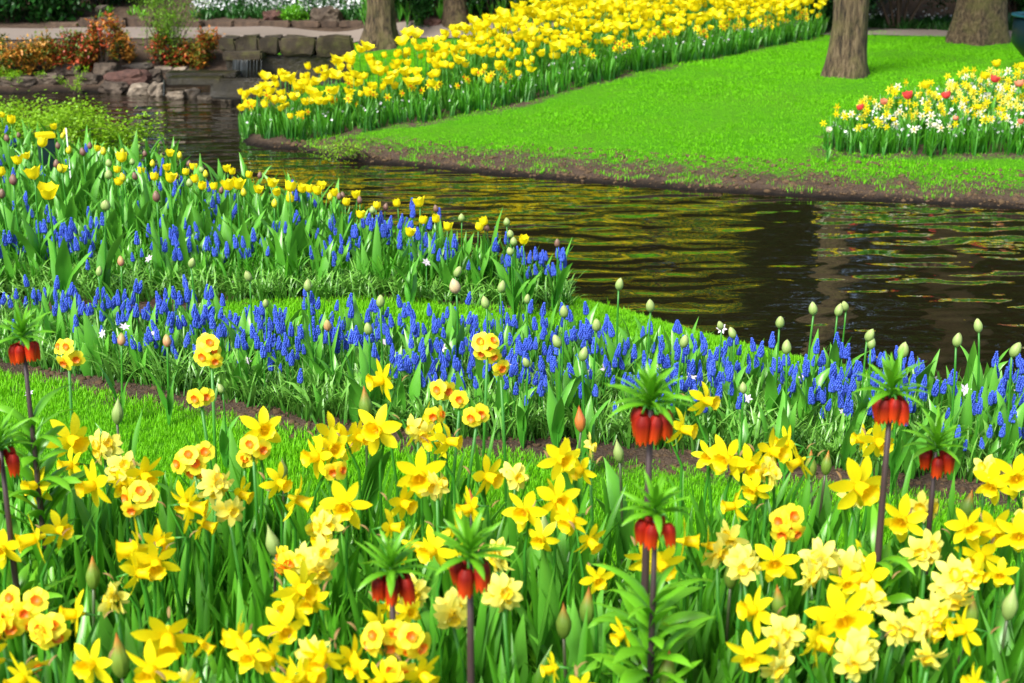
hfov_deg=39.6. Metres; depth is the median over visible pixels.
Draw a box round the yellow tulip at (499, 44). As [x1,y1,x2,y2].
[496,42,502,82]
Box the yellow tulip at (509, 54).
[503,50,514,95]
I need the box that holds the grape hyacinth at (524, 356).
[520,351,527,397]
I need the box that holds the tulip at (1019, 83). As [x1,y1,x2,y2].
[1014,79,1023,117]
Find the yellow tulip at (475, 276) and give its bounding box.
[463,222,490,292]
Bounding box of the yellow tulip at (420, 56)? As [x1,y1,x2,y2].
[415,52,423,73]
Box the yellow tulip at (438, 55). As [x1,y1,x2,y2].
[434,53,443,79]
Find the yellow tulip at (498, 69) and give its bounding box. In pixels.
[495,67,500,98]
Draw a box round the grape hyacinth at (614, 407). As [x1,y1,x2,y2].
[613,404,617,437]
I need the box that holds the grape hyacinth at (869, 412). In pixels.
[865,398,871,427]
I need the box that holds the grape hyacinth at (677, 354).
[674,344,680,364]
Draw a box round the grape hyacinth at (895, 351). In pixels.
[894,345,898,359]
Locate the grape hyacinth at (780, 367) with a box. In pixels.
[778,357,782,383]
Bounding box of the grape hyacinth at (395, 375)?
[393,366,397,382]
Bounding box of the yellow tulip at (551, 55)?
[547,52,552,87]
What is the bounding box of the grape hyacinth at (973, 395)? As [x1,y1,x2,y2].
[971,391,975,406]
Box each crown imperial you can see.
[0,302,91,631]
[0,408,82,679]
[355,524,441,659]
[429,507,516,682]
[579,347,714,682]
[585,471,714,682]
[805,346,954,677]
[887,406,971,643]
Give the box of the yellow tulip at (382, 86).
[380,83,385,113]
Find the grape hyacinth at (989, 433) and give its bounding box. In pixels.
[986,425,992,454]
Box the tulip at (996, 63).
[985,59,1000,101]
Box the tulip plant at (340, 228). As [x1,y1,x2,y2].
[317,213,351,255]
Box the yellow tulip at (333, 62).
[330,58,344,105]
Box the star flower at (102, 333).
[99,330,104,346]
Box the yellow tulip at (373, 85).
[369,81,377,125]
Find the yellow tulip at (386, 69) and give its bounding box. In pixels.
[384,65,391,95]
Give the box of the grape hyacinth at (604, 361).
[600,355,607,397]
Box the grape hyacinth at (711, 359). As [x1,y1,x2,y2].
[708,356,713,389]
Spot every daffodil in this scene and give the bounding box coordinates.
[0,528,21,590]
[0,585,48,682]
[0,606,24,678]
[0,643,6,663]
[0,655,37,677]
[3,652,56,682]
[15,515,70,647]
[20,466,67,568]
[25,658,49,680]
[28,612,70,682]
[36,510,73,652]
[46,412,92,506]
[49,338,85,476]
[54,446,96,561]
[59,589,119,682]
[72,639,114,682]
[74,459,123,600]
[89,428,133,560]
[97,575,129,682]
[103,550,161,647]
[104,450,141,564]
[105,541,180,638]
[107,470,154,601]
[116,518,176,682]
[120,480,178,617]
[121,456,164,613]
[122,539,165,629]
[126,639,180,682]
[130,606,203,670]
[135,524,186,633]
[148,479,208,623]
[155,671,200,682]
[157,519,230,648]
[171,440,237,592]
[171,481,201,591]
[176,507,231,649]
[177,668,199,682]
[179,630,215,682]
[185,387,228,536]
[191,333,222,469]
[193,464,233,584]
[209,495,245,604]
[216,476,253,575]
[217,450,257,533]
[220,623,262,682]
[222,610,298,682]
[227,638,271,682]
[234,600,304,682]
[239,406,280,533]
[239,435,276,569]
[243,103,254,135]
[244,91,273,131]
[246,546,299,655]
[249,461,292,584]
[254,634,297,673]
[263,558,320,672]
[267,476,313,556]
[270,662,304,682]
[272,586,344,682]
[276,653,326,682]
[283,434,333,548]
[285,656,327,682]
[294,108,310,136]
[294,534,349,652]
[294,635,330,671]
[297,505,359,602]
[298,426,348,546]
[298,580,328,682]
[301,628,343,682]
[303,102,316,122]
[304,525,353,631]
[308,411,351,524]
[313,509,362,630]
[319,480,372,634]
[321,461,355,554]
[322,436,365,560]
[324,79,352,122]
[324,422,382,540]
[329,96,337,118]
[329,634,367,682]
[337,420,391,566]
[343,87,377,132]
[344,650,380,682]
[345,98,360,125]
[347,602,384,678]
[351,404,401,544]
[360,619,400,659]
[361,508,415,576]
[366,358,414,527]
[368,591,409,681]
[368,658,409,682]
[375,87,388,110]
[377,525,437,623]
[380,485,424,579]
[384,93,391,123]
[384,656,415,682]
[394,401,434,513]
[394,622,430,679]
[394,652,439,682]
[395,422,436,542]
[395,600,420,682]
[396,446,445,563]
[399,85,419,122]
[399,573,474,682]
[405,413,433,533]
[406,470,449,596]
[412,84,425,120]
[417,524,458,678]
[418,79,432,121]
[421,423,480,516]
[422,422,461,530]
[423,405,466,525]
[424,509,465,629]
[430,85,439,112]
[430,379,467,506]
[433,586,513,682]
[438,81,446,95]
[444,543,483,639]
[448,486,499,591]
[449,390,474,507]
[455,75,473,112]
[462,403,489,504]
[463,454,505,591]
[468,70,481,107]
[471,332,501,524]
[473,461,528,557]
[480,68,497,101]
[481,572,522,682]
[484,537,517,675]
[486,65,511,106]
[492,360,536,543]
[497,73,513,91]
[502,491,548,633]
[513,473,579,599]
[524,518,577,645]
[532,503,590,610]
[533,438,579,572]
[536,478,583,561]
[540,521,605,661]
[540,651,587,682]
[548,437,592,540]
[561,49,575,69]
[569,456,601,565]
[569,665,589,682]
[572,432,596,569]
[579,562,614,681]
[581,37,607,65]
[587,52,600,82]
[601,616,637,682]
[603,45,616,75]
[609,37,625,76]
[616,42,632,73]
[624,536,664,642]
[634,545,685,581]
[635,40,645,71]
[644,30,656,68]
[655,28,669,64]
[657,22,672,44]
[662,519,715,629]
[666,407,697,562]
[668,440,717,555]
[668,526,715,652]
[682,382,725,529]
[684,25,699,43]
[684,488,764,604]
[692,29,703,48]
[701,535,733,653]
[702,23,726,57]
[705,434,751,577]
[707,519,748,643]
[717,543,762,653]
[717,584,786,671]
[722,443,761,550]
[725,17,735,35]
[726,547,764,682]
[726,613,805,682]
[726,630,773,682]
[730,21,744,38]
[740,472,776,544]
[741,22,753,50]
[748,427,790,542]
[749,18,761,46]
[755,456,791,557]
[755,537,800,682]
[758,641,794,682]
[761,446,824,545]
[763,22,773,44]
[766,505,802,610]
[769,503,805,612]
[774,425,814,505]
[777,17,786,43]
[781,555,822,674]
[792,625,832,682]
[795,565,862,678]
[796,537,840,655]
[797,14,811,39]
[799,10,809,21]
[799,614,835,682]
[804,583,874,682]
[806,490,862,551]
[812,12,821,34]
[820,120,826,145]
[828,456,880,552]
[829,545,865,607]
[830,111,841,145]
[830,579,890,682]
[833,103,843,132]
[833,636,874,682]
[834,539,900,608]
[834,625,879,682]
[837,113,848,150]
[845,422,898,541]
[847,98,865,121]
[848,122,862,154]
[849,552,900,682]
[850,423,876,540]
[851,109,867,149]
[859,608,895,682]
[862,106,870,131]
[870,120,883,154]
[872,117,885,148]
[876,605,908,682]
[877,103,890,119]
[878,83,893,111]
[878,110,898,134]
[883,124,891,152]
[883,493,930,605]
[888,89,898,110]
[890,87,898,110]
[894,590,951,682]
[899,528,943,655]
[903,79,915,100]
[904,99,911,117]
[905,636,947,682]
[910,113,917,137]
[910,490,938,572]
[913,553,978,682]
[915,91,921,101]
[915,97,931,128]
[917,507,991,648]
[922,605,957,682]
[923,106,931,116]
[925,88,938,108]
[926,510,991,639]
[929,79,934,95]
[929,102,945,130]
[931,91,937,103]
[940,107,953,144]
[945,97,958,120]
[946,557,981,682]
[946,605,999,682]
[947,454,1000,546]
[948,454,1023,554]
[950,121,968,154]
[951,69,964,84]
[951,81,959,95]
[953,509,1012,593]
[954,537,1008,614]
[958,96,976,119]
[958,556,989,673]
[959,82,971,99]
[959,110,977,152]
[959,557,1018,656]
[961,80,966,96]
[961,663,1010,682]
[966,86,977,108]
[967,104,975,126]
[970,66,976,83]
[972,102,987,127]
[973,462,1014,543]
[974,113,987,136]
[980,115,994,153]
[982,98,990,114]
[989,105,1002,128]
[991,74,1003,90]
[994,511,1023,625]
[995,473,1022,573]
[999,113,1006,147]
[1000,497,1023,598]
[1003,76,1012,94]
[1003,84,1011,101]
[1012,70,1020,85]
[1013,63,1018,78]
[1014,92,1023,116]
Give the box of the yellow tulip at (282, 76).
[279,74,286,101]
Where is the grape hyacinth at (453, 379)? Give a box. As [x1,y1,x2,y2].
[451,373,455,384]
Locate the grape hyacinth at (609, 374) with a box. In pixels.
[605,362,611,393]
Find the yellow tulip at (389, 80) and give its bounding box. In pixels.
[382,75,394,116]
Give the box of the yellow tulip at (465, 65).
[461,62,468,71]
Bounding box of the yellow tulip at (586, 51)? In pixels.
[580,48,592,85]
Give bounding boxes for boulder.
[95,5,109,11]
[262,10,281,20]
[310,5,343,22]
[423,16,440,25]
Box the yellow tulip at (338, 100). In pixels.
[334,74,343,109]
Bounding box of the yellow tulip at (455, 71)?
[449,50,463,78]
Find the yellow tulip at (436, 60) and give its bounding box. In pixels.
[432,57,440,88]
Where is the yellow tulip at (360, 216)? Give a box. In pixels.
[350,209,372,266]
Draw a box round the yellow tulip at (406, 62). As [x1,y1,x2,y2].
[402,59,411,93]
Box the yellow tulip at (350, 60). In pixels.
[344,56,357,100]
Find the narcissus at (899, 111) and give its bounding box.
[895,108,903,126]
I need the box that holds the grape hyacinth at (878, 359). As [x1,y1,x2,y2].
[876,352,881,391]
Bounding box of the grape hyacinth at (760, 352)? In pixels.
[756,341,763,396]
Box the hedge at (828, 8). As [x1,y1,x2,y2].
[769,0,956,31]
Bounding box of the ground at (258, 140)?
[0,0,1023,579]
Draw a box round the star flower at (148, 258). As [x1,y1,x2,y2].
[146,255,151,278]
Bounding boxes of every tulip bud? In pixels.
[0,134,25,181]
[0,174,31,258]
[0,188,14,262]
[16,132,21,152]
[32,555,99,663]
[50,146,74,195]
[53,159,72,217]
[55,142,60,177]
[55,164,76,221]
[56,128,76,171]
[57,132,65,163]
[74,147,103,207]
[87,142,97,173]
[91,266,126,332]
[94,147,126,201]
[95,333,134,422]
[95,396,133,527]
[96,200,126,292]
[101,159,117,209]
[102,255,128,297]
[104,170,117,233]
[110,633,213,682]
[117,148,132,194]
[120,172,149,254]
[125,158,148,201]
[131,172,147,223]
[137,150,149,186]
[143,334,177,425]
[150,159,160,211]
[150,190,165,282]
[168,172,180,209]
[177,151,200,179]
[182,258,211,335]
[184,179,193,226]
[191,167,205,199]
[203,170,215,210]
[217,383,239,469]
[219,186,228,223]
[222,188,256,234]
[226,271,264,361]
[254,172,270,205]
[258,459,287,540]
[259,299,276,366]
[262,524,308,622]
[265,199,286,253]
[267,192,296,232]
[303,279,324,381]
[318,320,354,389]
[319,192,337,238]
[328,191,351,223]
[336,322,382,405]
[337,192,341,219]
[346,196,368,244]
[359,387,404,520]
[361,205,375,242]
[368,295,410,404]
[381,203,387,238]
[432,205,443,248]
[436,278,464,373]
[449,266,474,336]
[457,213,473,268]
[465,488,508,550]
[475,295,506,388]
[480,225,490,284]
[490,230,516,301]
[493,247,529,314]
[494,280,524,357]
[497,218,524,265]
[503,237,523,299]
[517,358,534,448]
[521,294,541,365]
[528,515,565,598]
[542,406,585,535]
[544,587,603,680]
[545,239,571,314]
[546,335,575,447]
[555,305,587,415]
[556,597,612,682]
[566,318,607,405]
[573,346,610,469]
[594,439,634,567]
[603,278,647,379]
[639,299,671,399]
[657,335,690,421]
[658,650,686,682]
[696,566,780,649]
[708,321,726,390]
[721,327,746,410]
[727,382,751,484]
[764,316,791,417]
[771,585,818,682]
[775,339,796,475]
[796,302,830,397]
[804,450,841,589]
[816,450,848,543]
[823,303,868,377]
[829,301,851,368]
[843,329,874,427]
[863,338,885,425]
[877,596,978,682]
[881,342,935,497]
[919,332,966,473]
[933,489,974,571]
[971,319,1008,400]
[984,585,1023,682]
[996,342,1023,451]
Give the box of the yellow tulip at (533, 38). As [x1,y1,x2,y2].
[530,36,535,66]
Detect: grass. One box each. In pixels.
[198,293,959,390]
[288,30,1023,195]
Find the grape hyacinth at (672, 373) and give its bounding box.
[670,363,676,387]
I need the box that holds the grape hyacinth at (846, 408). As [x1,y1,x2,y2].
[843,399,849,431]
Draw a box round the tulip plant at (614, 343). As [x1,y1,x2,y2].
[597,331,620,364]
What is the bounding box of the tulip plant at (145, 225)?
[135,214,177,241]
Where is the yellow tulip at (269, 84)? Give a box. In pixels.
[259,81,273,94]
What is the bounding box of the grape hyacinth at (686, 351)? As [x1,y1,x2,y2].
[682,343,689,390]
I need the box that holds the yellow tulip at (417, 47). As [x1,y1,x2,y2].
[412,42,427,93]
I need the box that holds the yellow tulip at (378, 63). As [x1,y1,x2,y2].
[376,61,384,94]
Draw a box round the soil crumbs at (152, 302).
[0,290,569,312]
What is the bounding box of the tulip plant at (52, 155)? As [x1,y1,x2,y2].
[45,143,82,166]
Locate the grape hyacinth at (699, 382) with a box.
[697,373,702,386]
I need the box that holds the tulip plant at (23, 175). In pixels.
[16,153,46,194]
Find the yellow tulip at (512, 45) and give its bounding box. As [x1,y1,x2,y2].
[509,43,514,69]
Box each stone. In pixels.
[45,22,79,27]
[78,17,97,26]
[96,17,126,26]
[126,17,155,26]
[165,91,186,98]
[171,20,203,26]
[184,88,200,97]
[197,92,211,99]
[203,21,233,26]
[233,20,260,26]
[260,20,290,27]
[291,20,319,27]
[320,21,338,26]
[339,20,362,27]
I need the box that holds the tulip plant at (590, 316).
[560,299,598,331]
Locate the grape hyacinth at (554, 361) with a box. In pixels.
[551,356,557,375]
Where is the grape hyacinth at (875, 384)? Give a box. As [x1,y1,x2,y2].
[873,374,879,393]
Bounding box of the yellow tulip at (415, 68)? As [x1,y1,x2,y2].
[410,67,421,97]
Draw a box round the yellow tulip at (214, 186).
[200,182,217,219]
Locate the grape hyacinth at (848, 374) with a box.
[845,367,850,379]
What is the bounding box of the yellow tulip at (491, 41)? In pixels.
[486,39,493,67]
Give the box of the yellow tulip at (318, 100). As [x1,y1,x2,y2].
[314,96,325,138]
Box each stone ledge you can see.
[165,70,240,77]
[166,75,224,84]
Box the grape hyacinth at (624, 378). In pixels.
[620,373,626,413]
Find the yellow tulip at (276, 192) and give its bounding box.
[265,187,289,226]
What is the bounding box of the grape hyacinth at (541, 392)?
[539,383,544,432]
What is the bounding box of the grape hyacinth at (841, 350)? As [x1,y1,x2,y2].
[839,342,844,366]
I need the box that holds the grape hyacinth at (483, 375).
[482,365,484,389]
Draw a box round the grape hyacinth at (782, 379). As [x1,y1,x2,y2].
[780,371,784,386]
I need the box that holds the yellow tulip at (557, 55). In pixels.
[554,52,559,91]
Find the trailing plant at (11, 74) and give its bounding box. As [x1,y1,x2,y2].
[0,66,46,82]
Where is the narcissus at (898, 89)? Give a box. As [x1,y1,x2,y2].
[894,83,901,100]
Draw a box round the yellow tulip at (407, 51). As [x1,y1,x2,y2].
[403,47,411,94]
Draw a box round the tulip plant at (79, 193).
[45,173,92,212]
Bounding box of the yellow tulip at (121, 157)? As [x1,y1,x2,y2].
[100,151,140,225]
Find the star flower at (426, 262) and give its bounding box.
[422,259,429,291]
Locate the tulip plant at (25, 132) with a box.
[20,120,37,154]
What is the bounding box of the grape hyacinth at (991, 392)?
[988,390,993,408]
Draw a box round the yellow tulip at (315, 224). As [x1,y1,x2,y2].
[299,184,320,238]
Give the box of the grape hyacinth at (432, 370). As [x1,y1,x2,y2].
[429,360,435,378]
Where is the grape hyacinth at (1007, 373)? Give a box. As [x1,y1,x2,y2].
[1005,365,1012,394]
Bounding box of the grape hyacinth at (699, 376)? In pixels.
[696,368,701,388]
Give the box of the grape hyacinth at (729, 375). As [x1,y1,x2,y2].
[726,365,733,435]
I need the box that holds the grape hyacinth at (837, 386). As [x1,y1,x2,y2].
[831,375,840,421]
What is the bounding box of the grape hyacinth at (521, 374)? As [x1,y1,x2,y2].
[520,367,526,392]
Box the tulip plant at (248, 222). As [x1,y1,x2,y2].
[236,209,263,230]
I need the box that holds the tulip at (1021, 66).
[1015,62,1023,98]
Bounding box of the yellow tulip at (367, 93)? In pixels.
[361,88,378,129]
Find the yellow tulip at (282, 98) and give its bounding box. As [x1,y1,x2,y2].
[279,95,286,102]
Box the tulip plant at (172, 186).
[156,170,179,192]
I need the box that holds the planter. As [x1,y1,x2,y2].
[1011,11,1023,56]
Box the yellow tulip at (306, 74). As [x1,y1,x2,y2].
[304,71,309,105]
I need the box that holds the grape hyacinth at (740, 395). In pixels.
[739,392,745,412]
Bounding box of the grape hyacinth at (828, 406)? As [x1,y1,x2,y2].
[825,399,831,440]
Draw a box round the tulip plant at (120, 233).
[99,216,132,249]
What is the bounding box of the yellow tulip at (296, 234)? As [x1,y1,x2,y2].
[267,180,306,257]
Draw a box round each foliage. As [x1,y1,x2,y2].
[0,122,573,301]
[0,136,555,302]
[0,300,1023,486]
[0,411,1023,682]
[187,0,365,21]
[238,8,823,140]
[357,0,823,26]
[819,69,1023,156]
[827,10,1022,30]
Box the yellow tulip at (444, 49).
[440,46,447,90]
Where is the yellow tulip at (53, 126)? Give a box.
[50,123,63,143]
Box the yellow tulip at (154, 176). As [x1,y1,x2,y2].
[150,172,167,230]
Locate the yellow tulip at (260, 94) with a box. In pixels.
[258,90,262,128]
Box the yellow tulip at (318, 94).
[309,91,323,136]
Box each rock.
[0,75,36,87]
[34,72,63,84]
[51,61,82,75]
[75,73,103,84]
[93,62,117,75]
[98,80,129,93]
[103,69,151,85]
[123,62,151,69]
[127,82,150,95]
[147,81,165,95]
[149,68,163,82]
[153,65,173,73]
[173,66,188,69]
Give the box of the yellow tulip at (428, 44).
[422,42,431,86]
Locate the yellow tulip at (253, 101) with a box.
[250,99,255,133]
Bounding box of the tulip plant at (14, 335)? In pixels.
[0,308,27,342]
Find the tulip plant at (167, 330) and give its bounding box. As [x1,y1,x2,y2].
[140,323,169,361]
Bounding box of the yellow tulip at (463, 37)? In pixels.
[458,34,469,72]
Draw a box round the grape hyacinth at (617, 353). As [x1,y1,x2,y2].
[614,343,620,392]
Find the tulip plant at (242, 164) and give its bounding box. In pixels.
[239,152,270,185]
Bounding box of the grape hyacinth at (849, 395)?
[846,390,851,403]
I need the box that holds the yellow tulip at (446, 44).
[444,42,451,80]
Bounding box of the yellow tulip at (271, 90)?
[263,87,275,103]
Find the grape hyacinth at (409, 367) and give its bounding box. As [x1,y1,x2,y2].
[406,358,412,408]
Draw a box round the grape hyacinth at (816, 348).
[813,338,819,377]
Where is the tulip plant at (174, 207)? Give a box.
[164,177,183,224]
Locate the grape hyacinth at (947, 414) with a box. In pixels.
[945,408,949,418]
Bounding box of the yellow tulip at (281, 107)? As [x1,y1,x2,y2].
[275,104,283,116]
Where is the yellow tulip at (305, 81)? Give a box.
[301,78,309,121]
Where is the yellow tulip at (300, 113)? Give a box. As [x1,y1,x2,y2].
[296,110,308,142]
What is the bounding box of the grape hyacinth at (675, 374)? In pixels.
[673,368,677,392]
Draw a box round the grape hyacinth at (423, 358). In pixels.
[420,348,426,400]
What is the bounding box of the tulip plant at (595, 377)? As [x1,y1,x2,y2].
[578,361,600,384]
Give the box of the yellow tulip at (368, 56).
[362,53,372,97]
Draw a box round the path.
[0,19,1011,41]
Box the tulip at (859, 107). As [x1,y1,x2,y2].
[856,104,863,148]
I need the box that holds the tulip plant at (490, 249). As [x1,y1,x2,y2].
[488,238,496,260]
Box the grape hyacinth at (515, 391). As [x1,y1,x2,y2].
[511,382,518,436]
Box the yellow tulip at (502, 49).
[499,47,505,75]
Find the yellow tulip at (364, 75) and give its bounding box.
[362,71,368,106]
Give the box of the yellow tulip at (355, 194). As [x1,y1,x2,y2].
[351,190,366,229]
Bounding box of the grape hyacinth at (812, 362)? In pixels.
[811,355,814,377]
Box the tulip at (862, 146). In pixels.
[859,123,867,159]
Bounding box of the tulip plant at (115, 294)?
[102,285,124,309]
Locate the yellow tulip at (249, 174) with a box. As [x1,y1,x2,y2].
[240,171,257,210]
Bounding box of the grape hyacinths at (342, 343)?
[0,125,1023,405]
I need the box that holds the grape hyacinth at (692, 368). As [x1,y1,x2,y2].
[689,359,695,397]
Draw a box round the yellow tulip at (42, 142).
[27,137,55,208]
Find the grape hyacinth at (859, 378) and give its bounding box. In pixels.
[857,369,861,393]
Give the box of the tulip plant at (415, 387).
[390,360,420,422]
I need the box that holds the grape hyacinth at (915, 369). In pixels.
[914,358,920,372]
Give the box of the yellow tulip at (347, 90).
[342,87,354,128]
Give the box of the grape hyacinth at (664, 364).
[662,354,667,368]
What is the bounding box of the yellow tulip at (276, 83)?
[273,81,278,111]
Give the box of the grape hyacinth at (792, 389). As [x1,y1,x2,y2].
[789,378,795,409]
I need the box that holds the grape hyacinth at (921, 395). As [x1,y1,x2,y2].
[918,383,925,421]
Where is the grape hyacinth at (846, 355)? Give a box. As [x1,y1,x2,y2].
[843,343,850,364]
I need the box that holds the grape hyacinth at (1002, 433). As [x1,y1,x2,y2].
[999,424,1005,459]
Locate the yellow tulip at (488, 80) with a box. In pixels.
[483,76,496,109]
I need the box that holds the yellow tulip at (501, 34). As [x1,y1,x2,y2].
[496,32,505,75]
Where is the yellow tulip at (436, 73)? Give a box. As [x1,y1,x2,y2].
[432,69,445,118]
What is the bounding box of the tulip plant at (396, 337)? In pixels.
[378,317,405,356]
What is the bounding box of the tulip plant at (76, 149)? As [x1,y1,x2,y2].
[68,136,93,165]
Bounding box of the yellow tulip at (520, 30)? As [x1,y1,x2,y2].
[519,29,529,65]
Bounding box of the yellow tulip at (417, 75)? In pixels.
[415,74,421,113]
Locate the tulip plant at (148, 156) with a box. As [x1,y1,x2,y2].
[124,136,163,174]
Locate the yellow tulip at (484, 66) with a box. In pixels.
[482,63,489,99]
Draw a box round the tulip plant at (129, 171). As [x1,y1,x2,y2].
[120,163,148,195]
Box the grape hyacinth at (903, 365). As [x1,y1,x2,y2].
[900,358,904,383]
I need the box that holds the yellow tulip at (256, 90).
[246,84,262,133]
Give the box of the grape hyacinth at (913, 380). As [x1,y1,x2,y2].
[908,376,916,429]
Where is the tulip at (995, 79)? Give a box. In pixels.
[985,74,999,112]
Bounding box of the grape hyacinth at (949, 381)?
[947,369,953,405]
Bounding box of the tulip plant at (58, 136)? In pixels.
[39,122,65,156]
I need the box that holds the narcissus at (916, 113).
[909,106,925,150]
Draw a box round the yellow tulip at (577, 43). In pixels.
[570,39,581,86]
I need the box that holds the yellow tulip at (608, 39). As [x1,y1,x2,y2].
[602,35,618,77]
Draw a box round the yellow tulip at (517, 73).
[511,70,522,103]
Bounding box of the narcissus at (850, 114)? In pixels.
[845,110,856,128]
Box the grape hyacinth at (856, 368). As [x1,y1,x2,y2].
[852,360,859,380]
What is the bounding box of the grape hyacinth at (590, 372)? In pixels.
[589,369,592,385]
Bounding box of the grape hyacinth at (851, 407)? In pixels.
[845,400,852,416]
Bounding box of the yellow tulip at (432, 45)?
[420,43,433,78]
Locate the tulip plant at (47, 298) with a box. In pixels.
[25,283,57,313]
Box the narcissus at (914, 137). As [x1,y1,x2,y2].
[911,125,919,154]
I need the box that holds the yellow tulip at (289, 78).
[280,72,296,105]
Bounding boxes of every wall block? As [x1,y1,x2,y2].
[218,35,239,51]
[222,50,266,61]
[235,34,261,50]
[259,34,284,54]
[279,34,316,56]
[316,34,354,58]
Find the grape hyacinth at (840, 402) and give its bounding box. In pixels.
[837,393,843,425]
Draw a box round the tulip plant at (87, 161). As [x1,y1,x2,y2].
[63,151,97,179]
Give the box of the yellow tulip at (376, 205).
[371,201,382,255]
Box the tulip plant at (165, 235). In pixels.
[147,210,187,266]
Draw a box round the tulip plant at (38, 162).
[14,144,49,173]
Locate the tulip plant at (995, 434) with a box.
[974,399,1000,441]
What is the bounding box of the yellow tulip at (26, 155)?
[20,151,34,203]
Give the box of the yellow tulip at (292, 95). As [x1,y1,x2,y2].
[289,92,295,112]
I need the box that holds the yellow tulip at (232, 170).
[227,167,240,222]
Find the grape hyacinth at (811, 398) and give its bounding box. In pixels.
[808,387,814,437]
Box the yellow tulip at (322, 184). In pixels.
[316,180,338,220]
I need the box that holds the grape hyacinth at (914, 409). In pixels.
[911,401,915,420]
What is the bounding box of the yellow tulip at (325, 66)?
[321,64,327,85]
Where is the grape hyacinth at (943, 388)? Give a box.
[940,379,946,415]
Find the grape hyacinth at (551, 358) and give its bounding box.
[550,356,554,388]
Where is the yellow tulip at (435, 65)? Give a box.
[429,60,439,105]
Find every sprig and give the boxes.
[52,64,88,94]
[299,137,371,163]
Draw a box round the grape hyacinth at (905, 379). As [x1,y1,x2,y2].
[903,372,908,385]
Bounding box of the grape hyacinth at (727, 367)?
[724,361,729,375]
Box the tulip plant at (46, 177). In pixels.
[29,165,70,182]
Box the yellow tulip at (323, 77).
[320,74,326,107]
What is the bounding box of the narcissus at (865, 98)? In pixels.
[864,95,877,107]
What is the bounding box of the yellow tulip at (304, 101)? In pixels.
[300,98,310,130]
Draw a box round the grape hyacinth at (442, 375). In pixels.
[440,370,445,381]
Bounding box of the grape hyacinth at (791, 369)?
[788,364,793,382]
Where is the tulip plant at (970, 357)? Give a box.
[960,341,1007,386]
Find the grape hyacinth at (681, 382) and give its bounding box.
[679,376,683,400]
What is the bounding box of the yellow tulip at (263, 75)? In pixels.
[258,70,272,98]
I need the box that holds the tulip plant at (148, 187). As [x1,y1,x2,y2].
[135,169,158,211]
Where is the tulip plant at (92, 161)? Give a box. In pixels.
[78,140,108,178]
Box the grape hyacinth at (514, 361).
[511,356,516,384]
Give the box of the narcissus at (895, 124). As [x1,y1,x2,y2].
[891,121,898,133]
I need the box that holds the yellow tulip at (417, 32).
[411,27,423,75]
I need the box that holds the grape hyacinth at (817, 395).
[815,386,820,414]
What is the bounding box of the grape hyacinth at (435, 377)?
[433,372,437,400]
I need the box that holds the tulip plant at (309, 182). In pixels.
[280,169,315,209]
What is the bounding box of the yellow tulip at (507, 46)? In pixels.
[502,44,512,73]
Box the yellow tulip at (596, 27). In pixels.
[589,21,603,68]
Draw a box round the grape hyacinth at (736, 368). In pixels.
[734,361,738,374]
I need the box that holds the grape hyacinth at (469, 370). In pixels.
[467,362,472,397]
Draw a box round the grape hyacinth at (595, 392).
[593,385,598,426]
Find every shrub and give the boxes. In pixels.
[0,0,91,23]
[0,28,35,73]
[0,88,174,157]
[11,23,56,74]
[33,38,77,69]
[55,23,100,71]
[65,126,183,162]
[80,0,137,8]
[80,11,125,69]
[107,26,141,63]
[129,0,212,61]
[145,25,196,66]
[172,25,224,69]
[276,0,309,21]
[394,0,436,26]
[466,0,519,16]
[1008,0,1023,12]
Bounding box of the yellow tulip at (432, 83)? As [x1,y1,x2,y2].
[424,79,438,120]
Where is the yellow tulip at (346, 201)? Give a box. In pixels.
[331,197,357,251]
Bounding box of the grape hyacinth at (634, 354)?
[631,344,636,389]
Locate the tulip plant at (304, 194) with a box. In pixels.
[281,189,308,221]
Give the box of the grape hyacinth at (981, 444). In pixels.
[979,437,984,459]
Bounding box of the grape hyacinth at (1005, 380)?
[1001,372,1007,384]
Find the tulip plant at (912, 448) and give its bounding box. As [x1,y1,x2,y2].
[899,410,930,471]
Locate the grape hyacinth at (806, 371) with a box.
[803,360,809,411]
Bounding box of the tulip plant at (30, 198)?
[17,185,34,206]
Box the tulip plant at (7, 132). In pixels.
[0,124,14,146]
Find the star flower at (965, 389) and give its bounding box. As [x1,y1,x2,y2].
[961,383,968,409]
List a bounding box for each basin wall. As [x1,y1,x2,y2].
[210,77,292,99]
[226,54,352,85]
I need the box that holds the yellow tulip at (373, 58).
[364,57,374,90]
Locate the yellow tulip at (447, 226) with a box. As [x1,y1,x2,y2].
[426,222,460,290]
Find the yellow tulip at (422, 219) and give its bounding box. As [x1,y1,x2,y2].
[404,215,435,284]
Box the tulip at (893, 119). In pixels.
[889,117,896,143]
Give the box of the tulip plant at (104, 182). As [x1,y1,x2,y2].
[96,154,132,195]
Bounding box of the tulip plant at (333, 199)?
[311,179,342,210]
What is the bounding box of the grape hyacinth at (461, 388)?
[460,376,465,414]
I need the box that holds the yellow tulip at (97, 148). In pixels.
[94,144,104,185]
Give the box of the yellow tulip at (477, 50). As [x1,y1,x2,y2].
[472,47,482,85]
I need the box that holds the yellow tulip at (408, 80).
[402,76,415,119]
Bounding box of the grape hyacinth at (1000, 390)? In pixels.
[994,378,1004,414]
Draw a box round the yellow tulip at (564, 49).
[561,46,568,88]
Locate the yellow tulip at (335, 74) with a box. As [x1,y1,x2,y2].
[329,68,343,111]
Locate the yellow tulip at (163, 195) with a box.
[157,163,171,210]
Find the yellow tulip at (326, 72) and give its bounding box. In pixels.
[319,68,333,107]
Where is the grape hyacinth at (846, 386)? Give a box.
[843,377,849,392]
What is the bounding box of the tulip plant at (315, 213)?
[299,182,333,219]
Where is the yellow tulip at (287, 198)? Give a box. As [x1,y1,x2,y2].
[286,194,294,224]

